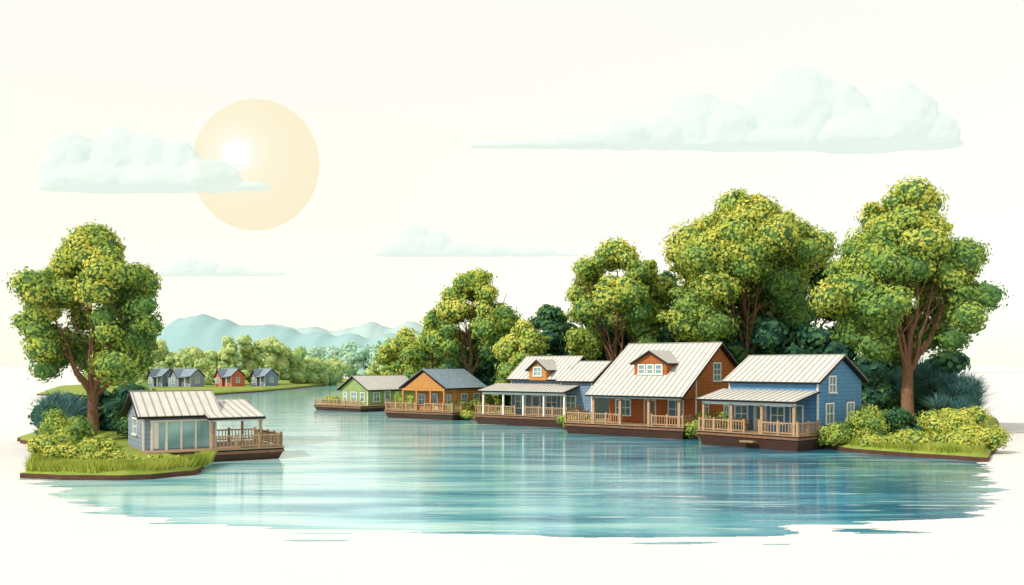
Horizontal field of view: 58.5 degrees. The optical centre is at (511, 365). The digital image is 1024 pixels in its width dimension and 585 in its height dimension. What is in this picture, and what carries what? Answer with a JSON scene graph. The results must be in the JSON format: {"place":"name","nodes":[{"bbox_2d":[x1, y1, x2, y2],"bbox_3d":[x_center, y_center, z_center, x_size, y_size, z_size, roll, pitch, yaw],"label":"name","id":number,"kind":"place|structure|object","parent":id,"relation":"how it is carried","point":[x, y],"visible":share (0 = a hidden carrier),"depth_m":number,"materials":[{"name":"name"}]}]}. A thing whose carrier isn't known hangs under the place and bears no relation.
{"place":"outdoors","nodes":[
{"label":"outdoors","id":0,"kind":"place"},
{"bbox_2d":[17,430,201,480],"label":"river bank","id":1,"kind":"structure","parent":0,"point":[124,474],"depth_m":52.64,"materials":[{"name":"green plant"}]},
{"bbox_2d":[25,433,78,456],"bbox_3d":[-29.343,5.206,58.502,3.515,2.027,2.643,0,0,21],"label":"bush","id":2,"kind":"object","parent":1,"relation":"on","point":[39,443],"visible":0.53,"depth_m":57.86,"materials":[{"name":"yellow plant"}]},
{"bbox_2d":[28,407,79,435],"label":"spiky shrub","id":3,"kind":"object","parent":1,"relation":"on","point":[42,421],"visible":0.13,"depth_m":68.49,"materials":[{"name":"teal plant"}]},
{"bbox_2d":[34,408,74,435],"bbox_3d":[-32.708,4.503,65.962,3.086,2.981,3.605,0,0,0],"label":"bush","id":4,"kind":"object","parent":1,"relation":"on","point":[53,419],"visible":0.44,"depth_m":64.95,"materials":[{"name":"green plant"}]},
{"bbox_2d":[36,403,73,434],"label":"bush","id":5,"kind":"object","parent":1,"relation":"on","point":[46,408],"visible":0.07,"depth_m":69.49,"materials":[{"name":"green plant"}]},
{"bbox_2d":[27,388,86,419],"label":"spiky shrub","id":6,"kind":"object","parent":1,"relation":"on","point":[58,398],"visible":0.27,"depth_m":77.34,"materials":[{"name":"teal plant"}]},
{"bbox_2d":[23,397,98,422],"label":"spiky shrub","id":7,"kind":"object","parent":1,"relation":"on","point":[78,409],"visible":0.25,"depth_m":72.76,"materials":[{"name":"teal plant"}]},
{"bbox_2d":[41,442,100,460],"bbox_3d":[-27.209,5.503,56.710,3.346,1.503,2.684,0,0,0],"label":"bush","id":8,"kind":"object","parent":1,"relation":"on","point":[62,450],"visible":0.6,"depth_m":56.02,"materials":[{"name":"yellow plant"}]},
{"bbox_2d":[53,414,100,444],"bbox_3d":[-29.645,4.771,62.608,3.025,2.939,3.057,0,0,40],"label":"bush","id":9,"kind":"object","parent":1,"relation":"on","point":[79,429],"visible":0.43,"depth_m":62.16,"materials":[{"name":"green plant"}]},
{"bbox_2d":[2,219,165,434],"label":"broadleaf tree","id":10,"kind":"object","parent":1,"relation":"on","point":[87,265],"visible":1,"depth_m":67.94,"materials":[{"name":"green plant"}]},
{"bbox_2d":[80,433,109,442],"bbox_3d":[-27.596,5.284,60.640,2.203,1.679,1.936,0,0,0],"label":"bush","id":11,"kind":"object","parent":1,"relation":"on","point":[101,435],"visible":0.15,"depth_m":60.52,"materials":[{"name":"green plant"}]},
{"bbox_2d":[81,436,121,453],"bbox_3d":[-26.502,5.364,58.827,2.443,1.706,2.556,0,0,-41],"label":"bush","id":12,"kind":"object","parent":1,"relation":"on","point":[109,445],"visible":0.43,"depth_m":58.50,"materials":[{"name":"green plant"}]},
{"bbox_2d":[80,450,130,459],"bbox_3d":[-24.560,5.690,56.083,3.284,1.101,2.000,0,0,0],"label":"bush","id":13,"kind":"object","parent":1,"relation":"on","point":[117,454],"visible":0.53,"depth_m":55.59,"materials":[{"name":"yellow plant"}]},
{"bbox_2d":[108,397,127,437],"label":"bush","id":14,"kind":"object","parent":1,"relation":"on","point":[119,407],"visible":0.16,"depth_m":73.52,"materials":[{"name":"green plant"}]},
{"bbox_2d":[116,414,127,438],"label":"bush","id":15,"kind":"object","parent":1,"relation":"on","point":[124,424],"visible":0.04,"depth_m":69.16,"materials":[{"name":"green plant"}]},
{"bbox_2d":[128,453,166,459],"bbox_3d":[-22.400,5.821,56.058,2.448,0.909,1.895,0,0,23],"label":"bush","id":16,"kind":"object","parent":1,"relation":"on","point":[148,456],"visible":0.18,"depth_m":56.08,"materials":[{"name":"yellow plant"}]},
{"bbox_2d":[38,128,271,193],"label":"cloud","id":17,"kind":"structure","parent":0,"point":[120,161],"depth_m":688.59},
{"bbox_2d":[37,380,323,395],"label":"river bank","id":18,"kind":"structure","parent":0,"point":[246,388],"depth_m":232.96,"materials":[{"name":"green plant"}]},
{"bbox_2d":[156,370,170,386],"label":"walls","id":19,"kind":"structure","parent":18,"relation":"on","point":[163,381],"depth_m":249.71,"materials":[{"name":"wood"}]},
{"bbox_2d":[148,373,155,386],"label":"front wing","id":20,"kind":"structure","parent":19,"relation":"attached to","point":[153,383],"depth_m":249.37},
{"bbox_2d":[147,369,160,376],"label":"gable roof","id":21,"kind":"structure","parent":20,"relation":"on","point":[153,372],"depth_m":249.72,"materials":[{"name":"metal"}]},
{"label":"roof edge","id":22,"kind":"object","parent":19,"relation":"on","visible":0},
{"bbox_2d":[157,369,168,375],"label":"roof","id":23,"kind":"structure","parent":22,"relation":"on","point":[163,373],"depth_m":250.17,"materials":[{"name":"stone"}]},
{"bbox_2d":[169,370,203,386],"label":"walls","id":24,"kind":"structure","parent":18,"relation":"on","point":[191,381],"depth_m":245.62,"materials":[{"name":"grey"}]},
{"bbox_2d":[170,372,179,386],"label":"front wing","id":25,"kind":"structure","parent":24,"relation":"attached to","point":[177,382],"depth_m":245.29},
{"bbox_2d":[170,369,183,376],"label":"gable roof","id":26,"kind":"structure","parent":25,"relation":"on","point":[176,370],"depth_m":245.80,"materials":[{"name":"stone"}]},
{"bbox_2d":[169,377,198,383],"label":"window frames","id":27,"kind":"structure","parent":24,"relation":"attached to","point":[197,380],"depth_m":245.59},
{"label":"roof edge","id":28,"kind":"object","parent":24,"relation":"on","visible":0},
{"bbox_2d":[181,369,196,376],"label":"roof","id":29,"kind":"structure","parent":28,"relation":"on","point":[189,373],"depth_m":245.85,"materials":[{"name":"metal"}]},
{"bbox_2d":[77,334,349,387],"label":"distant trees","id":30,"kind":"object","parent":18,"relation":"on","point":[279,358],"visible":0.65,"depth_m":275.13,"materials":[{"name":"green plant"}]},
{"bbox_2d":[224,370,244,386],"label":"walls","id":31,"kind":"structure","parent":18,"relation":"on","point":[232,380],"depth_m":249.92,"materials":[{"name":"red"}]},
{"bbox_2d":[215,372,223,386],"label":"front wing","id":32,"kind":"structure","parent":31,"relation":"attached to","point":[217,384],"depth_m":249.43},
{"bbox_2d":[215,369,227,376],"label":"gable roof","id":33,"kind":"structure","parent":32,"relation":"on","point":[221,374],"depth_m":249.71,"materials":[{"name":"stone"}]},
{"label":"roof edge","id":34,"kind":"object","parent":31,"relation":"on","visible":0},
{"bbox_2d":[224,369,245,375],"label":"roof","id":35,"kind":"structure","parent":34,"relation":"on","point":[231,372],"depth_m":250.09,"materials":[{"name":"metal"}]},
{"bbox_2d":[259,370,277,385],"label":"walls","id":36,"kind":"structure","parent":18,"relation":"on","point":[273,374],"depth_m":256.49,"materials":[{"name":"blue wood"}]},
{"bbox_2d":[252,372,258,385],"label":"front wing","id":37,"kind":"structure","parent":36,"relation":"attached to","point":[253,384],"depth_m":255.39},
{"bbox_2d":[250,369,262,376],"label":"gable roof","id":38,"kind":"structure","parent":37,"relation":"on","point":[256,371],"depth_m":255.65,"materials":[{"name":"stone"}]},
{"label":"roof edge","id":39,"kind":"object","parent":36,"relation":"on","visible":0},
{"bbox_2d":[258,368,269,375],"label":"roof","id":40,"kind":"structure","parent":39,"relation":"on","point":[265,372],"depth_m":256.51,"materials":[{"name":"stone"}]},
{"bbox_2d":[154,258,286,276],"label":"cloud","id":41,"kind":"structure","parent":0,"point":[185,267],"depth_m":685.36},
{"bbox_2d":[193,99,318,230],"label":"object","id":42,"kind":"object","parent":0,"point":[272,145],"visible":0.88,"depth_m":1500.00,"materials":[{"name":"white"}]},
{"bbox_2d":[154,314,395,365],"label":"hills","id":43,"kind":"structure","parent":0,"point":[203,332],"depth_m":936.86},
{"bbox_2d":[269,321,422,338],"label":"hills","id":44,"kind":"structure","parent":0,"point":[371,330],"depth_m":1304.09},
{"bbox_2d":[374,225,577,256],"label":"cloud","id":45,"kind":"structure","parent":0,"point":[415,241],"depth_m":694.74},
{"bbox_2d":[0,367,1023,584],"bbox_3d":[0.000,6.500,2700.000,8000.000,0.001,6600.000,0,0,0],"label":"ground","id":46,"kind":"structure","parent":0,"point":[45,539],"depth_m":32.15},
{"bbox_2d":[0,0,1023,366],"label":"sky","id":47,"kind":"structure","parent":0,"point":[393,97],"materials":[{"name":"white"}]},
{"bbox_2d":[16,382,1010,544],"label":"river water","id":48,"kind":"structure","parent":0,"point":[372,470],"depth_m":49.97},
{"bbox_2d":[120,390,284,461],"bbox_3d":[-22.027,4.235,64.853,9.450,5.030,8.065,0,0,-32],"label":"gray houseboat","id":49,"kind":"object","parent":48,"relation":"on","point":[180,422],"visible":0.98,"depth_m":62.54,"materials":[{"name":"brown wood"}]},
{"bbox_2d":[133,419,135,433],"bbox_3d":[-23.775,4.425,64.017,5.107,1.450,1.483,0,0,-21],"label":"window glass","id":50,"kind":"structure","parent":49,"relation":"in","point":[134,421],"depth_m":63.36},
{"bbox_2d":[131,417,137,435],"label":"window frames","id":51,"kind":"structure","parent":49,"relation":"in","point":[136,419],"depth_m":62.41,"materials":[{"name":"white paint"}]},
{"bbox_2d":[150,419,208,421],"bbox_3d":[-22.385,3.712,61.935,4.050,0.125,0.145,0,0,-32],"label":"sliding door top","id":52,"kind":"structure","parent":49,"relation":"in","point":[181,419],"depth_m":61.76,"materials":[{"name":"white paint"}]},
{"bbox_2d":[313,375,413,411],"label":"green houseboat","id":53,"kind":"object","parent":48,"relation":"on","point":[365,393],"visible":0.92,"depth_m":132.06,"materials":[{"name":"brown wood"}]},
{"bbox_2d":[327,396,340,403],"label":"bush","id":54,"kind":"object","parent":53,"relation":"on","point":[334,397],"visible":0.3,"depth_m":136.19,"materials":[{"name":"green plant"}]},
{"bbox_2d":[344,392,399,400],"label":"window glass","id":55,"kind":"structure","parent":53,"relation":"in","point":[353,394],"depth_m":131.84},
{"bbox_2d":[343,391,400,401],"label":"window frames","id":56,"kind":"structure","parent":53,"relation":"in","point":[350,391],"depth_m":131.45,"materials":[{"name":"white paint"}]},
{"bbox_2d":[385,391,389,403],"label":"door","id":57,"kind":"structure","parent":53,"relation":"in","point":[386,399],"depth_m":132.80,"materials":[{"name":"paint"}]},
{"bbox_2d":[384,369,486,419],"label":"orange houseboat","id":58,"kind":"object","parent":48,"relation":"on","point":[435,391],"visible":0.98,"depth_m":111.96,"materials":[{"name":"brown wood"}]},
{"bbox_2d":[419,394,478,403],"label":"window glass","id":59,"kind":"structure","parent":58,"relation":"in","point":[423,396],"depth_m":112.79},
{"bbox_2d":[418,393,479,405],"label":"window frames","id":60,"kind":"structure","parent":58,"relation":"in","point":[421,399],"depth_m":113.65,"materials":[{"name":"white paint"}]},
{"bbox_2d":[473,355,612,427],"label":"white houseboat","id":61,"kind":"object","parent":48,"relation":"on","point":[542,391],"visible":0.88,"depth_m":99.46,"materials":[{"name":"brown wood"}]},
{"bbox_2d":[532,395,539,413],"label":"door","id":62,"kind":"structure","parent":61,"relation":"in","point":[532,395],"depth_m":101.16,"materials":[{"name":"paint"}]},
{"bbox_2d":[516,368,574,409],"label":"window glass","id":63,"kind":"structure","parent":61,"relation":"in","point":[535,399],"depth_m":100.17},
{"bbox_2d":[515,367,575,410],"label":"window frames","id":64,"kind":"structure","parent":61,"relation":"in","point":[537,371],"depth_m":100.05,"materials":[{"name":"white paint"}]},
{"bbox_2d":[563,342,738,438],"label":"orange houseboat","id":65,"kind":"object","parent":48,"relation":"on","point":[652,390],"visible":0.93,"depth_m":85.11,"materials":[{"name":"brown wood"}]},
{"bbox_2d":[614,362,728,418],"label":"window frames","id":66,"kind":"structure","parent":65,"relation":"in","point":[645,369],"depth_m":85.47,"materials":[{"name":"white paint"}]},
{"bbox_2d":[617,364,727,417],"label":"window glass","id":67,"kind":"structure","parent":65,"relation":"in","point":[716,366],"depth_m":85.64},
{"bbox_2d":[696,354,868,450],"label":"blue houseboat","id":68,"kind":"object","parent":48,"relation":"on","point":[787,402],"visible":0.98,"depth_m":73.37,"materials":[{"name":"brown wood"}]},
{"bbox_2d":[694,410,719,427],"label":"bush","id":69,"kind":"object","parent":68,"relation":"on","point":[700,415],"visible":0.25,"depth_m":81.94,"materials":[{"name":"green plant"}]},
{"bbox_2d":[711,411,728,427],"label":"bush","id":70,"kind":"object","parent":68,"relation":"on","point":[724,416],"visible":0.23,"depth_m":83.22,"materials":[{"name":"green plant"}]},
{"bbox_2d":[755,405,764,430],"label":"door","id":71,"kind":"structure","parent":68,"relation":"in","point":[756,420],"depth_m":75.15,"materials":[{"name":"paint"}]},
{"bbox_2d":[736,377,852,422],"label":"window glass","id":72,"kind":"structure","parent":68,"relation":"in","point":[738,408],"depth_m":73.81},
{"bbox_2d":[734,375,854,424],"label":"window frames","id":73,"kind":"structure","parent":68,"relation":"in","point":[832,376],"depth_m":73.27,"materials":[{"name":"white paint"}]},
{"bbox_2d":[791,406,801,432],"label":"door","id":74,"kind":"structure","parent":68,"relation":"in","point":[798,407],"depth_m":72.19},
{"bbox_2d":[339,379,999,461],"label":"river bank","id":75,"kind":"structure","parent":0,"point":[985,455],"depth_m":65.79,"materials":[{"name":"green plant"}]},
{"bbox_2d":[230,327,422,379],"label":"distant trees","id":76,"kind":"object","parent":75,"relation":"on","point":[353,356],"visible":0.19,"depth_m":376.88,"materials":[{"name":"green plant"}]},
{"bbox_2d":[365,353,401,374],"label":"broadleaf tree","id":77,"kind":"object","parent":75,"relation":"on","point":[373,368],"visible":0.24,"depth_m":167.90,"materials":[{"name":"green plant"}]},
{"bbox_2d":[392,392,411,408],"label":"bush","id":78,"kind":"object","parent":75,"relation":"on","point":[397,397],"visible":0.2,"depth_m":128.34,"materials":[{"name":"green plant"}]},
{"bbox_2d":[373,326,431,374],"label":"broadleaf tree","id":79,"kind":"object","parent":75,"relation":"on","point":[387,354],"visible":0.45,"depth_m":146.98,"materials":[{"name":"green plant"}]},
{"bbox_2d":[406,396,413,408],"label":"bush","id":80,"kind":"object","parent":75,"relation":"on","point":[410,400],"visible":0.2,"depth_m":122.86,"materials":[{"name":"green plant"}]},
{"bbox_2d":[398,329,467,378],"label":"broadleaf tree","id":81,"kind":"object","parent":75,"relation":"on","point":[410,352],"visible":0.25,"depth_m":139.88,"materials":[{"name":"green plant"}]},
{"bbox_2d":[446,400,468,410],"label":"bush","id":82,"kind":"object","parent":75,"relation":"on","point":[459,403],"visible":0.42,"depth_m":110.68,"materials":[{"name":"green plant"}]},
{"bbox_2d":[459,409,474,419],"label":"bush","id":83,"kind":"object","parent":75,"relation":"on","point":[465,414],"visible":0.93,"depth_m":108.83,"materials":[{"name":"green plant"}]},
{"bbox_2d":[415,267,523,375],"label":"broadleaf tree","id":84,"kind":"object","parent":75,"relation":"on","point":[489,326],"visible":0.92,"depth_m":118.45,"materials":[{"name":"green plant"}]},
{"bbox_2d":[468,397,487,410],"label":"bush","id":85,"kind":"object","parent":75,"relation":"on","point":[473,401],"visible":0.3,"depth_m":111.93,"materials":[{"name":"green plant"}]},
{"bbox_2d":[28,361,935,432],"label":"undergrowth","id":86,"kind":"object","parent":75,"relation":"on","point":[880,397],"visible":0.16,"depth_m":89.82,"materials":[{"name":"green plant"}]},
{"bbox_2d":[922,372,993,394],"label":"spiky shrub","id":87,"kind":"object","parent":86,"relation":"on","point":[941,380],"visible":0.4,"depth_m":85.77,"materials":[{"name":"teal plant"}]},
{"bbox_2d":[479,394,500,409],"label":"bush","id":88,"kind":"object","parent":75,"relation":"on","point":[491,399],"visible":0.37,"depth_m":115.60,"materials":[{"name":"green plant"}]},
{"bbox_2d":[20,388,989,473],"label":"grass","id":89,"kind":"structure","parent":75,"relation":"on","point":[37,462],"depth_m":54.24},
{"bbox_2d":[490,319,550,383],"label":"broadleaf tree","id":90,"kind":"object","parent":75,"relation":"on","point":[519,343],"visible":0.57,"depth_m":110.95,"materials":[{"name":"green plant"}]},
{"bbox_2d":[527,304,577,354],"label":"broadleaf tree","id":91,"kind":"object","parent":75,"relation":"on","point":[549,317],"visible":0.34,"depth_m":125.54,"materials":[{"name":"green plant"}]},
{"bbox_2d":[556,415,573,424],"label":"bush","id":92,"kind":"object","parent":75,"relation":"on","point":[560,419],"visible":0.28,"depth_m":93.41,"materials":[{"name":"green plant"}]},
{"bbox_2d":[559,236,677,361],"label":"broadleaf tree","id":93,"kind":"object","parent":75,"relation":"on","point":[635,298],"visible":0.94,"depth_m":111.82,"materials":[{"name":"green plant"}]},
{"bbox_2d":[657,270,685,304],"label":"broadleaf tree","id":94,"kind":"object","parent":75,"relation":"on","point":[674,279],"visible":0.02,"depth_m":120.93,"materials":[{"name":"green plant"}]},
{"bbox_2d":[684,419,706,437],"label":"bush","id":95,"kind":"object","parent":75,"relation":"on","point":[691,429],"visible":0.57,"depth_m":79.98,"materials":[{"name":"green plant"}]},
{"bbox_2d":[437,305,970,405],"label":"dark woodland","id":96,"kind":"object","parent":75,"relation":"on","point":[769,335],"visible":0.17,"depth_m":105.31,"materials":[{"name":"green plant"}]},
{"bbox_2d":[656,187,841,354],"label":"broadleaf tree","id":97,"kind":"object","parent":75,"relation":"on","point":[743,251],"visible":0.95,"depth_m":104.04,"materials":[{"name":"green plant"}]},
{"bbox_2d":[806,232,841,333],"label":"broadleaf tree","id":98,"kind":"object","parent":75,"relation":"on","point":[816,278],"visible":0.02,"depth_m":112.30,"materials":[{"name":"green plant"}]},
{"bbox_2d":[813,420,854,446],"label":"bush","id":99,"kind":"object","parent":75,"relation":"on","point":[838,433],"visible":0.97,"depth_m":70.08,"materials":[{"name":"green plant"}]},
{"bbox_2d":[844,410,885,438],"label":"bush","id":100,"kind":"object","parent":75,"relation":"on","point":[858,424],"visible":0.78,"depth_m":70.08,"materials":[{"name":"green plant"}]},
{"bbox_2d":[857,434,883,446],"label":"bush","id":101,"kind":"object","parent":75,"relation":"on","point":[874,438],"visible":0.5,"depth_m":68.14,"materials":[{"name":"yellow plant"}]},
{"bbox_2d":[857,404,891,434],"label":"bush","id":102,"kind":"object","parent":75,"relation":"on","point":[872,411],"visible":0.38,"depth_m":74.14,"materials":[{"name":"green plant"}]},
{"bbox_2d":[881,407,925,434],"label":"bush","id":103,"kind":"object","parent":75,"relation":"on","point":[900,418],"visible":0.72,"depth_m":72.91,"materials":[{"name":"green plant"}]},
{"bbox_2d":[882,428,936,445],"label":"bush","id":104,"kind":"object","parent":75,"relation":"on","point":[909,436],"visible":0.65,"depth_m":66.58,"materials":[{"name":"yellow plant"}]},
{"bbox_2d":[807,175,1014,417],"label":"broadleaf tree","id":105,"kind":"object","parent":75,"relation":"on","point":[901,251],"visible":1,"depth_m":83.53,"materials":[{"name":"green plant"}]},
{"bbox_2d":[877,355,953,403],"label":"spiky shrub","id":106,"kind":"object","parent":75,"relation":"on","point":[920,374],"visible":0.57,"depth_m":89.01,"materials":[{"name":"teal plant"}]},
{"bbox_2d":[915,408,977,435],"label":"bush","id":107,"kind":"object","parent":75,"relation":"on","point":[932,422],"visible":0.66,"depth_m":69.83,"materials":[{"name":"yellow plant"}]},
{"bbox_2d":[917,392,981,413],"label":"spiky shrub","id":108,"kind":"object","parent":75,"relation":"on","point":[938,404],"visible":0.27,"depth_m":80.05,"materials":[{"name":"teal plant"}]},
{"bbox_2d":[930,429,983,446],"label":"bush","id":109,"kind":"object","parent":75,"relation":"on","point":[955,437],"visible":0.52,"depth_m":65.30,"materials":[{"name":"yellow plant"}]},
{"bbox_2d":[918,376,1002,413],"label":"spiky shrub","id":110,"kind":"object","parent":75,"relation":"on","point":[947,396],"visible":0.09,"depth_m":85.09,"materials":[{"name":"teal plant"}]},
{"bbox_2d":[933,377,992,407],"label":"spiky shrub","id":111,"kind":"object","parent":75,"relation":"on","point":[969,395],"visible":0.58,"depth_m":83.76,"materials":[{"name":"teal plant"}]},
{"bbox_2d":[941,366,986,394],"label":"spiky shrub","id":112,"kind":"object","parent":75,"relation":"on","point":[960,377],"visible":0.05,"depth_m":88.54,"materials":[{"name":"teal plant"}]},
{"bbox_2d":[935,405,994,428],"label":"bush","id":113,"kind":"object","parent":75,"relation":"on","point":[979,415],"visible":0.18,"depth_m":72.09,"materials":[{"name":"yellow plant"}]},
{"bbox_2d":[950,422,1012,450],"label":"bush","id":114,"kind":"object","parent":75,"relation":"on","point":[993,438],"visible":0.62,"depth_m":66.94,"materials":[{"name":"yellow plant"}]},
{"bbox_2d":[469,65,963,153],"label":"cloud","id":115,"kind":"structure","parent":0,"point":[795,108],"depth_m":706.86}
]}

